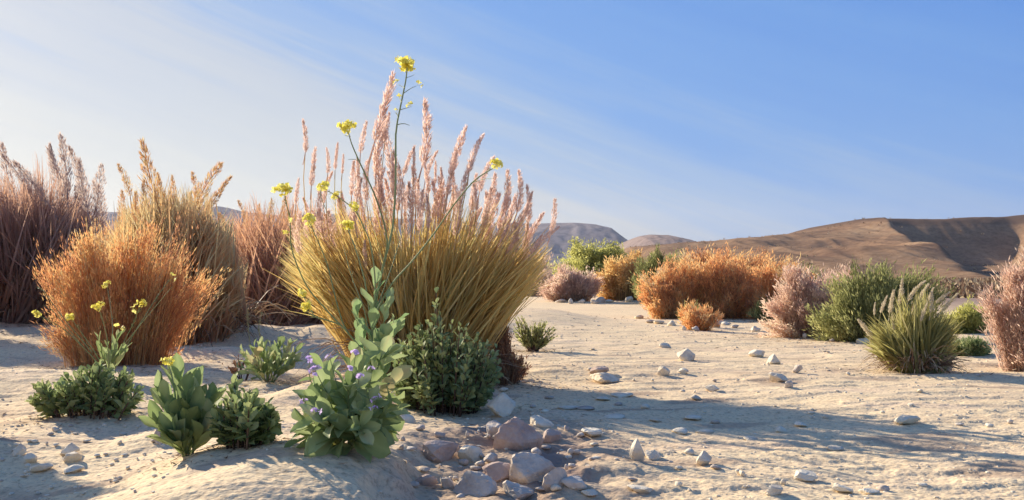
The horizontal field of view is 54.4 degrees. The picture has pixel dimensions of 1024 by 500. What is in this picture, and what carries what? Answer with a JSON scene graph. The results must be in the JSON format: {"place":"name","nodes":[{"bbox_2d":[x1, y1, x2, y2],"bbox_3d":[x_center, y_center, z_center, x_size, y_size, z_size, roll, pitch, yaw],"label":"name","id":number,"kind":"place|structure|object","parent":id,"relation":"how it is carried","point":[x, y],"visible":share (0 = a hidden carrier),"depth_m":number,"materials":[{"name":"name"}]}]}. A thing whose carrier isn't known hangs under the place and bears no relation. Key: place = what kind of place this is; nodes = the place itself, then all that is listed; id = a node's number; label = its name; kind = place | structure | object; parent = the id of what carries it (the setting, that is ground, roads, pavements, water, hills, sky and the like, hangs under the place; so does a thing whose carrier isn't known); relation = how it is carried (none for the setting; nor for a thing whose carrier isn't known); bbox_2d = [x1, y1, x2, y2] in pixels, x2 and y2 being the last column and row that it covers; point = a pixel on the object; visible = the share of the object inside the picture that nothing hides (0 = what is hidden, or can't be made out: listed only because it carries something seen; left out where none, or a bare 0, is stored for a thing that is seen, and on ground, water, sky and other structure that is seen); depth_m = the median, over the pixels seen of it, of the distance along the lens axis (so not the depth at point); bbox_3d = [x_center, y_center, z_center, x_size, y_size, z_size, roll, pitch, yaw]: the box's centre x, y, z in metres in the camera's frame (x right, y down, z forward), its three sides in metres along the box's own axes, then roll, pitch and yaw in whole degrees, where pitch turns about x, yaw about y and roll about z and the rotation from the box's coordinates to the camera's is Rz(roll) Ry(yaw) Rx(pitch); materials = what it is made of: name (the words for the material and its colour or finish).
{"place":"outdoors","nodes":[
{"label":"outdoors","id":0,"kind":"place"},
{"bbox_2d":[228,355,255,380],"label":"dried leaf sprig","id":1,"kind":"object","parent":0,"point":[233,370],"visible":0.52,"depth_m":5.30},
{"bbox_2d":[86,206,627,273],"bbox_3d":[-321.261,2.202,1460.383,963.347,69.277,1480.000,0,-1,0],"label":"mesa","id":2,"kind":"structure","parent":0,"point":[561,236],"depth_m":912.37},
{"bbox_2d":[262,69,566,392],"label":"golden grass","id":3,"kind":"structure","parent":0,"point":[483,285],"depth_m":5.27,"materials":[{"name":"plant"}]},
{"bbox_2d":[0,309,1012,493],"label":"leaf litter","id":4,"kind":"object","parent":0,"point":[209,448],"visible":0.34,"depth_m":5.31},
{"bbox_2d":[0,275,1023,499],"bbox_3d":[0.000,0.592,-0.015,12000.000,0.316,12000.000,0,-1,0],"label":"ground","id":5,"kind":"structure","parent":0,"point":[259,474],"depth_m":3.87,"materials":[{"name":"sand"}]},
{"bbox_2d":[12,443,26,456],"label":"stone","id":6,"kind":"object","parent":5,"relation":"on","point":[20,449],"visible":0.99,"depth_m":3.38,"materials":[{"name":"stone"}]},
{"bbox_2d":[23,453,37,461],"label":"stone","id":7,"kind":"object","parent":5,"relation":"on","point":[29,457],"visible":1,"depth_m":3.31,"materials":[{"name":"stone"}]},
{"bbox_2d":[30,463,53,471],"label":"stone","id":8,"kind":"object","parent":5,"relation":"on","point":[41,467],"visible":1,"depth_m":3.19,"materials":[{"name":"stone"}]},
{"bbox_2d":[0,132,113,323],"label":"tall reed","id":9,"kind":"object","parent":5,"relation":"on","point":[42,218],"visible":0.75,"depth_m":12.09,"materials":[{"name":"plant"}]},
{"bbox_2d":[60,443,79,454],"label":"stone","id":10,"kind":"object","parent":5,"relation":"on","point":[70,447],"visible":0.84,"depth_m":3.38,"materials":[{"name":"stone"}]},
{"bbox_2d":[63,451,81,461],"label":"stone","id":11,"kind":"object","parent":5,"relation":"on","point":[73,456],"visible":1,"depth_m":3.29,"materials":[{"name":"stone"}]},
{"bbox_2d":[63,464,84,473],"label":"stone","id":12,"kind":"object","parent":5,"relation":"on","point":[73,468],"visible":1,"depth_m":3.19,"materials":[{"name":"stone"}]},
{"bbox_2d":[25,359,145,419],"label":"green shrub","id":13,"kind":"object","parent":5,"relation":"on","point":[78,395],"visible":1,"depth_m":4.09,"materials":[{"name":"green plant"}]},
{"bbox_2d":[31,272,177,373],"bbox_3d":[-2.080,0.386,5.070,0.747,0.548,0.422,0,-1,-6],"label":"yellow flower plant","id":14,"kind":"object","parent":5,"relation":"on","point":[112,355],"visible":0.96,"depth_m":5.04,"materials":[{"name":"green plant"}]},
{"bbox_2d":[26,216,231,367],"bbox_3d":[-2.500,0.262,6.498,1.304,1.025,0.632,0,-1,-13],"label":"rusty shrub","id":15,"kind":"object","parent":5,"relation":"on","point":[154,337],"visible":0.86,"depth_m":6.44,"materials":[{"name":"plant"}]},
{"bbox_2d":[154,429,162,444],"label":"stone","id":16,"kind":"object","parent":5,"relation":"on","point":[158,434],"visible":0.24,"depth_m":3.44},
{"bbox_2d":[39,138,297,346],"bbox_3d":[-3.008,-0.065,8.879,3.040,1.883,2.183,-1,-2,44],"label":"tall reed","id":17,"kind":"object","parent":5,"relation":"on","point":[223,314],"visible":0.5,"depth_m":8.46,"materials":[{"name":"plant"}]},
{"bbox_2d":[89,197,254,242],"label":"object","id":18,"kind":"object","parent":5,"relation":"on","point":[107,227],"depth_m":14.53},
{"bbox_2d":[138,352,226,455],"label":"broad leaved plant","id":19,"kind":"object","parent":5,"relation":"on","point":[181,423],"visible":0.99,"depth_m":2.83,"materials":[{"name":"green plant"}]},
{"bbox_2d":[190,220,243,297],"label":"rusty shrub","id":20,"kind":"object","parent":5,"relation":"on","point":[203,237],"visible":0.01,"depth_m":8.55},
{"bbox_2d":[205,373,283,449],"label":"green shrub","id":21,"kind":"object","parent":5,"relation":"on","point":[249,419],"visible":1,"depth_m":2.76,"materials":[{"name":"green plant"}]},
{"bbox_2d":[234,336,304,382],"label":"green plant","id":22,"kind":"object","parent":5,"relation":"on","point":[258,367],"visible":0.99,"depth_m":5.09,"materials":[{"name":"green plant"}]},
{"bbox_2d":[216,193,383,325],"bbox_3d":[-3.004,0.056,12.572,3.473,1.811,4.395,0,-1,0],"label":"tall reed","id":23,"kind":"object","parent":5,"relation":"on","point":[259,244],"visible":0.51,"depth_m":11.77,"materials":[{"name":"plant"}]},
{"bbox_2d":[284,335,413,462],"bbox_3d":[-0.443,0.393,2.675,0.346,0.317,0.374,0,-1,0],"label":"violet flowered plant","id":24,"kind":"object","parent":5,"relation":"on","point":[357,412],"visible":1,"depth_m":2.62,"materials":[{"name":"green plant"}]},
{"bbox_2d":[271,55,502,381],"bbox_3d":[-0.494,-0.083,4.104,0.923,1.495,0.462,0,-1,0],"label":"mustard plant","id":25,"kind":"object","parent":5,"relation":"on","point":[391,329],"visible":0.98,"depth_m":4.10,"materials":[{"name":"green plant"}]},
{"bbox_2d":[400,414,415,423],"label":"stone","id":26,"kind":"object","parent":5,"relation":"on","point":[408,418],"visible":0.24,"depth_m":3.87,"materials":[{"name":"stone"}]},
{"bbox_2d":[415,424,424,430],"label":"stone","id":27,"kind":"object","parent":5,"relation":"on","point":[420,427],"visible":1,"depth_m":3.45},
{"bbox_2d":[415,474,437,485],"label":"stone","id":28,"kind":"object","parent":5,"relation":"on","point":[426,480],"visible":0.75,"depth_m":2.77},
{"bbox_2d":[434,431,444,437],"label":"stone","id":29,"kind":"object","parent":5,"relation":"on","point":[437,434],"visible":0.99,"depth_m":3.35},
{"bbox_2d":[422,440,458,462],"bbox_3d":[-0.227,0.640,3.146,0.104,0.080,0.072,1,-2,-41],"label":"stone","id":30,"kind":"object","parent":5,"relation":"on","point":[436,451],"visible":0.91,"depth_m":3.12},
{"bbox_2d":[391,287,503,416],"bbox_3d":[-0.322,0.438,4.296,0.515,0.558,0.488,-1,-2,24],"label":"dark green shrub","id":31,"kind":"object","parent":5,"relation":"on","point":[449,379],"visible":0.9,"depth_m":4.25,"materials":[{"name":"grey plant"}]},
{"bbox_2d":[440,477,454,488],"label":"stone","id":32,"kind":"object","parent":5,"relation":"on","point":[447,482],"visible":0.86,"depth_m":2.74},
{"bbox_2d":[458,459,468,465],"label":"stone","id":33,"kind":"object","parent":5,"relation":"on","point":[463,462],"visible":1,"depth_m":3.08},
{"bbox_2d":[458,445,482,461],"bbox_3d":[-0.133,0.650,3.163,0.064,0.061,0.079,-1,-2,28],"label":"stone","id":34,"kind":"object","parent":5,"relation":"on","point":[470,453],"visible":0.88,"depth_m":3.14,"materials":[{"name":"stone"}]},
{"bbox_2d":[453,470,497,497],"bbox_3d":[-0.105,0.647,2.722,0.127,0.084,0.096,-1,-2,33],"label":"stone","id":35,"kind":"object","parent":5,"relation":"on","point":[474,483],"visible":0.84,"depth_m":2.71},
{"bbox_2d":[475,461,484,466],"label":"stone","id":36,"kind":"object","parent":5,"relation":"on","point":[480,463],"visible":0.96,"depth_m":3.03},
{"bbox_2d":[484,452,497,462],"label":"stone","id":37,"kind":"object","parent":5,"relation":"on","point":[490,457],"visible":0.87,"depth_m":3.04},
{"bbox_2d":[486,420,501,435],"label":"stone","id":38,"kind":"object","parent":5,"relation":"on","point":[492,427],"visible":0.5,"depth_m":3.46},
{"bbox_2d":[482,461,509,481],"bbox_3d":[-0.039,0.636,2.846,0.074,0.062,0.097,1,-2,-30],"label":"stone","id":39,"kind":"object","parent":5,"relation":"on","point":[497,471],"visible":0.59,"depth_m":2.83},
{"bbox_2d":[487,392,515,416],"bbox_3d":[-0.044,0.652,4.152,0.123,0.117,0.111,0,-1,0],"label":"stone","id":40,"kind":"object","parent":5,"relation":"on","point":[502,404],"visible":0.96,"depth_m":4.12,"materials":[{"name":"stone"}]},
{"bbox_2d":[489,319,531,385],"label":"russet shrub","id":41,"kind":"object","parent":5,"relation":"on","point":[515,374],"visible":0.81,"depth_m":5.38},
{"bbox_2d":[493,417,542,450],"bbox_3d":[0.020,0.630,3.281,0.164,0.164,0.119,0,-1,0],"label":"stone","id":42,"kind":"object","parent":5,"relation":"on","point":[515,434],"visible":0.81,"depth_m":3.24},
{"bbox_2d":[502,480,534,499],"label":"stone","id":43,"kind":"object","parent":5,"relation":"on","point":[513,490],"visible":0.92,"depth_m":2.69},
{"bbox_2d":[509,452,554,482],"bbox_3d":[0.052,0.627,2.816,0.126,0.112,0.088,1,-2,-27],"label":"stone","id":44,"kind":"object","parent":5,"relation":"on","point":[526,467],"visible":0.8,"depth_m":2.79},
{"bbox_2d":[513,242,553,272],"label":"mauve shrub","id":45,"kind":"object","parent":5,"relation":"on","point":[549,257],"depth_m":29.16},
{"bbox_2d":[513,316,557,351],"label":"green shrub","id":46,"kind":"object","parent":5,"relation":"on","point":[535,341],"visible":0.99,"depth_m":7.75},
{"bbox_2d":[531,447,541,454],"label":"stone","id":47,"kind":"object","parent":5,"relation":"on","point":[536,450],"visible":0.78,"depth_m":3.12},
{"bbox_2d":[529,268,554,295],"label":"mauve shrub","id":48,"kind":"object","parent":5,"relation":"on","point":[548,275],"visible":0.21,"depth_m":27.78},
{"bbox_2d":[530,415,553,426],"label":"stone","id":49,"kind":"object","parent":5,"relation":"on","point":[537,420],"visible":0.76,"depth_m":3.69,"materials":[{"name":"stone"}]},
{"bbox_2d":[543,429,560,442],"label":"stone","id":50,"kind":"object","parent":5,"relation":"on","point":[551,435],"visible":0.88,"depth_m":3.43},
{"bbox_2d":[542,467,567,490],"bbox_3d":[0.118,0.634,2.730,0.074,0.080,0.070,0,-1,0],"label":"stone","id":51,"kind":"object","parent":5,"relation":"on","point":[554,476],"visible":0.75,"depth_m":2.71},
{"bbox_2d":[550,484,561,490],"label":"stone","id":52,"kind":"object","parent":5,"relation":"on","point":[555,487],"visible":1,"depth_m":2.68,"materials":[{"name":"stone"}]},
{"bbox_2d":[557,405,579,408],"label":"stone","id":53,"kind":"object","parent":5,"relation":"on","point":[568,407],"visible":0.99,"depth_m":4.45,"materials":[{"name":"stone"}]},
{"bbox_2d":[534,262,605,301],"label":"pink shrub","id":54,"kind":"object","parent":5,"relation":"on","point":[573,285],"visible":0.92,"depth_m":20.63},
{"bbox_2d":[560,476,586,489],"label":"stone","id":55,"kind":"object","parent":5,"relation":"on","point":[576,482],"visible":0.98,"depth_m":2.69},
{"bbox_2d":[576,405,594,409],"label":"stone","id":56,"kind":"object","parent":5,"relation":"on","point":[585,407],"visible":1,"depth_m":4.43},
{"bbox_2d":[581,489,597,495],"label":"stone","id":57,"kind":"object","parent":5,"relation":"on","point":[590,492],"visible":1,"depth_m":2.66,"materials":[{"name":"stone"}]},
{"bbox_2d":[548,236,632,275],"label":"shrub","id":58,"kind":"object","parent":5,"relation":"on","point":[588,257],"visible":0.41,"depth_m":33.41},
{"bbox_2d":[581,428,601,436],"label":"stone","id":59,"kind":"object","parent":5,"relation":"on","point":[591,432],"visible":1,"depth_m":3.59,"materials":[{"name":"stone"}]},
{"bbox_2d":[590,366,608,373],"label":"stone","id":60,"kind":"object","parent":5,"relation":"on","point":[599,369],"visible":0.74,"depth_m":5.84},
{"bbox_2d":[596,296,605,302],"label":"stone","id":61,"kind":"object","parent":5,"relation":"on","point":[600,299],"visible":0.87,"depth_m":20.17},
{"bbox_2d":[590,372,619,383],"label":"stone","id":62,"kind":"object","parent":5,"relation":"on","point":[603,378],"visible":0.98,"depth_m":5.63,"materials":[{"name":"stone"}]},
{"bbox_2d":[603,413,624,418],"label":"stone","id":63,"kind":"object","parent":5,"relation":"on","point":[615,416],"visible":0.99,"depth_m":4.11,"materials":[{"name":"stone"}]},
{"bbox_2d":[593,247,647,300],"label":"golden shrub","id":64,"kind":"object","parent":5,"relation":"on","point":[615,286],"visible":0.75,"depth_m":21.17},
{"bbox_2d":[611,392,633,396],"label":"stone","id":65,"kind":"object","parent":5,"relation":"on","point":[621,394],"visible":0.99,"depth_m":4.96,"materials":[{"name":"stone"}]},
{"bbox_2d":[629,438,644,460],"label":"stone","id":66,"kind":"object","parent":5,"relation":"on","point":[636,453],"visible":0.97,"depth_m":3.08,"materials":[{"name":"stone"}]},
{"bbox_2d":[627,485,652,492],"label":"stone","id":67,"kind":"object","parent":5,"relation":"on","point":[640,489],"visible":1,"depth_m":2.68,"materials":[{"name":"stone"}]},
{"bbox_2d":[644,449,660,459],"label":"stone","id":68,"kind":"object","parent":5,"relation":"on","point":[652,454],"visible":0.99,"depth_m":3.19,"materials":[{"name":"stone"}]},
{"bbox_2d":[629,244,683,302],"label":"green shrub","id":69,"kind":"object","parent":5,"relation":"on","point":[652,262],"visible":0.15,"depth_m":19.75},
{"bbox_2d":[658,366,669,374],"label":"stone","id":70,"kind":"object","parent":5,"relation":"on","point":[663,370],"visible":1,"depth_m":5.84,"materials":[{"name":"stone"}]},
{"bbox_2d":[659,343,670,347],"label":"stone","id":71,"kind":"object","parent":5,"relation":"on","point":[664,345],"visible":0.91,"depth_m":8.07,"materials":[{"name":"stone"}]},
{"bbox_2d":[626,252,715,318],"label":"rust shrub","id":72,"kind":"object","parent":5,"relation":"on","point":[666,291],"visible":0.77,"depth_m":13.59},
{"bbox_2d":[672,427,687,433],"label":"stone","id":73,"kind":"object","parent":5,"relation":"on","point":[681,430],"visible":1,"depth_m":3.72,"materials":[{"name":"stone"}]},
{"bbox_2d":[677,348,694,360],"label":"stone","id":74,"kind":"object","parent":5,"relation":"on","point":[686,354],"visible":0.96,"depth_m":6.89,"materials":[{"name":"stone"}]},
{"bbox_2d":[684,448,693,454],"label":"stone","id":75,"kind":"object","parent":5,"relation":"on","point":[690,451],"visible":1,"depth_m":3.26,"materials":[{"name":"stone"}]},
{"bbox_2d":[683,415,701,419],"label":"stone","id":76,"kind":"object","parent":5,"relation":"on","point":[695,417],"visible":1,"depth_m":4.08,"materials":[{"name":"stone"}]},
{"bbox_2d":[675,297,723,330],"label":"russet tuft","id":77,"kind":"object","parent":5,"relation":"on","point":[691,315],"visible":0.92,"depth_m":10.46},
{"bbox_2d":[696,450,711,464],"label":"stone","id":78,"kind":"object","parent":5,"relation":"on","point":[704,457],"visible":0.96,"depth_m":3.06,"materials":[{"name":"stone"}]},
{"bbox_2d":[696,429,713,432],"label":"stone","id":79,"kind":"object","parent":5,"relation":"on","point":[704,431],"visible":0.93,"depth_m":3.74,"materials":[{"name":"stone"}]},
{"bbox_2d":[704,385,718,391],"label":"stone","id":80,"kind":"object","parent":5,"relation":"on","point":[711,388],"visible":1,"depth_m":5.12,"materials":[{"name":"stone"}]},
{"bbox_2d":[683,248,761,318],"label":"rust shrub","id":81,"kind":"object","parent":5,"relation":"on","point":[721,281],"visible":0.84,"depth_m":13.52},
{"bbox_2d":[673,241,803,285],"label":"rust shrub","id":82,"kind":"object","parent":5,"relation":"on","point":[754,262],"visible":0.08,"depth_m":17.91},
{"bbox_2d":[743,436,757,439],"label":"stone","id":83,"kind":"object","parent":5,"relation":"on","point":[749,438],"visible":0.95,"depth_m":3.58,"materials":[{"name":"stone"}]},
{"bbox_2d":[748,349,764,356],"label":"stone","id":84,"kind":"object","parent":5,"relation":"on","point":[756,353],"visible":0.99,"depth_m":7.29,"materials":[{"name":"stone"}]},
{"bbox_2d":[746,295,774,321],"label":"green tuft","id":85,"kind":"object","parent":5,"relation":"on","point":[757,311],"visible":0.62,"depth_m":12.81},
{"bbox_2d":[745,261,777,289],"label":"rust shrub","id":86,"kind":"object","parent":5,"relation":"on","point":[756,268],"depth_m":14.24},
{"bbox_2d":[766,354,780,364],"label":"stone","id":87,"kind":"object","parent":5,"relation":"on","point":[772,358],"visible":0.94,"depth_m":6.67,"materials":[{"name":"stone"}]},
{"bbox_2d":[766,484,782,495],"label":"stone","id":88,"kind":"object","parent":5,"relation":"on","point":[773,489],"visible":1,"depth_m":2.65,"materials":[{"name":"stone"}]},
{"bbox_2d":[737,250,818,318],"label":"rust shrub","id":89,"kind":"object","parent":5,"relation":"on","point":[766,282],"visible":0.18,"depth_m":13.30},
{"bbox_2d":[768,372,787,381],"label":"stone","id":90,"kind":"object","parent":5,"relation":"on","point":[775,377],"visible":0.97,"depth_m":5.46,"materials":[{"name":"stone"}]},
{"bbox_2d":[775,426,786,432],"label":"stone","id":91,"kind":"object","parent":5,"relation":"on","point":[779,429],"visible":1,"depth_m":3.82,"materials":[{"name":"stone"}]},
{"bbox_2d":[784,380,792,387],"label":"stone","id":92,"kind":"object","parent":5,"relation":"on","point":[789,384],"visible":1,"depth_m":5.16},
{"bbox_2d":[793,365,802,372],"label":"stone","id":93,"kind":"object","parent":5,"relation":"on","point":[797,368],"visible":0.98,"depth_m":5.92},
{"bbox_2d":[794,421,806,426],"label":"stone","id":94,"kind":"object","parent":5,"relation":"on","point":[799,424],"visible":1,"depth_m":3.93,"materials":[{"name":"stone"}]},
{"bbox_2d":[757,259,851,337],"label":"pink shrub","id":95,"kind":"object","parent":5,"relation":"on","point":[797,295],"visible":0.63,"depth_m":9.45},
{"bbox_2d":[794,469,817,480],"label":"stone","id":96,"kind":"object","parent":5,"relation":"on","point":[803,475],"visible":1,"depth_m":2.83,"materials":[{"name":"stone"}]},
{"bbox_2d":[778,258,836,280],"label":"olive shrub","id":97,"kind":"object","parent":5,"relation":"on","point":[813,272],"visible":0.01,"depth_m":14.80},
{"bbox_2d":[827,445,843,450],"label":"stone","id":98,"kind":"object","parent":5,"relation":"on","point":[834,448],"visible":0.99,"depth_m":3.39,"materials":[{"name":"stone"}]},
{"bbox_2d":[832,484,853,492],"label":"stone","id":99,"kind":"object","parent":5,"relation":"on","point":[840,488],"visible":1,"depth_m":2.68,"materials":[{"name":"stone"}]},
{"bbox_2d":[826,260,859,282],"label":"pink shrub","id":100,"kind":"object","parent":5,"relation":"on","point":[845,271],"depth_m":12.17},
{"bbox_2d":[836,325,852,341],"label":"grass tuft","id":101,"kind":"object","parent":5,"relation":"on","point":[841,339],"visible":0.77,"depth_m":8.83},
{"bbox_2d":[859,488,879,494],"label":"stone","id":102,"kind":"object","parent":5,"relation":"on","point":[868,491],"visible":1,"depth_m":2.68,"materials":[{"name":"stone"}]},
{"bbox_2d":[801,258,960,341],"bbox_3d":[3.296,0.438,9.036,1.419,0.818,0.941,0,-1,0],"label":"green shrub","id":103,"kind":"object","parent":5,"relation":"on","point":[852,304],"visible":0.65,"depth_m":8.86,"materials":[{"name":"plant"}]},
{"bbox_2d":[876,485,889,490],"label":"stone","id":104,"kind":"object","parent":5,"relation":"on","point":[883,488],"visible":0.96,"depth_m":2.73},
{"bbox_2d":[894,415,919,423],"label":"stone","id":105,"kind":"object","parent":5,"relation":"on","point":[906,419],"visible":0.99,"depth_m":3.91,"materials":[{"name":"stone"}]},
{"bbox_2d":[933,295,991,333],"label":"yellow green shrub","id":106,"kind":"object","parent":5,"relation":"on","point":[972,316],"visible":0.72,"depth_m":10.02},
{"bbox_2d":[950,333,995,356],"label":"sage shrub","id":107,"kind":"object","parent":5,"relation":"on","point":[971,346],"visible":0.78,"depth_m":7.15,"materials":[{"name":"green plant"}]},
{"bbox_2d":[971,246,1023,371],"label":"pale pink shrub","id":108,"kind":"object","parent":5,"relation":"on","point":[1005,320],"visible":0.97,"depth_m":6.22,"materials":[{"name":"plant"}]},
{"bbox_2d":[0,0,1023,241],"label":"sky","id":109,"kind":"structure","parent":0,"point":[695,120],"materials":[{"name":"blue"}]},
{"bbox_2d":[614,235,694,249],"bbox_3d":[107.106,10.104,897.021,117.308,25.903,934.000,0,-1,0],"label":"distant hill","id":110,"kind":"structure","parent":0,"point":[647,240],"depth_m":581.04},
{"bbox_2d":[619,215,1023,278],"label":"hill","id":111,"kind":"structure","parent":0,"point":[996,243],"depth_m":238.86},
{"bbox_2d":[630,217,1018,298],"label":"scrub","id":112,"kind":"object","parent":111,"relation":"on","point":[968,286],"visible":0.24,"depth_m":37.07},
{"bbox_2d":[857,279,970,373],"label":"plumed grass","id":113,"kind":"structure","parent":0,"point":[918,340],"depth_m":6.07,"materials":[{"name":"plant"}]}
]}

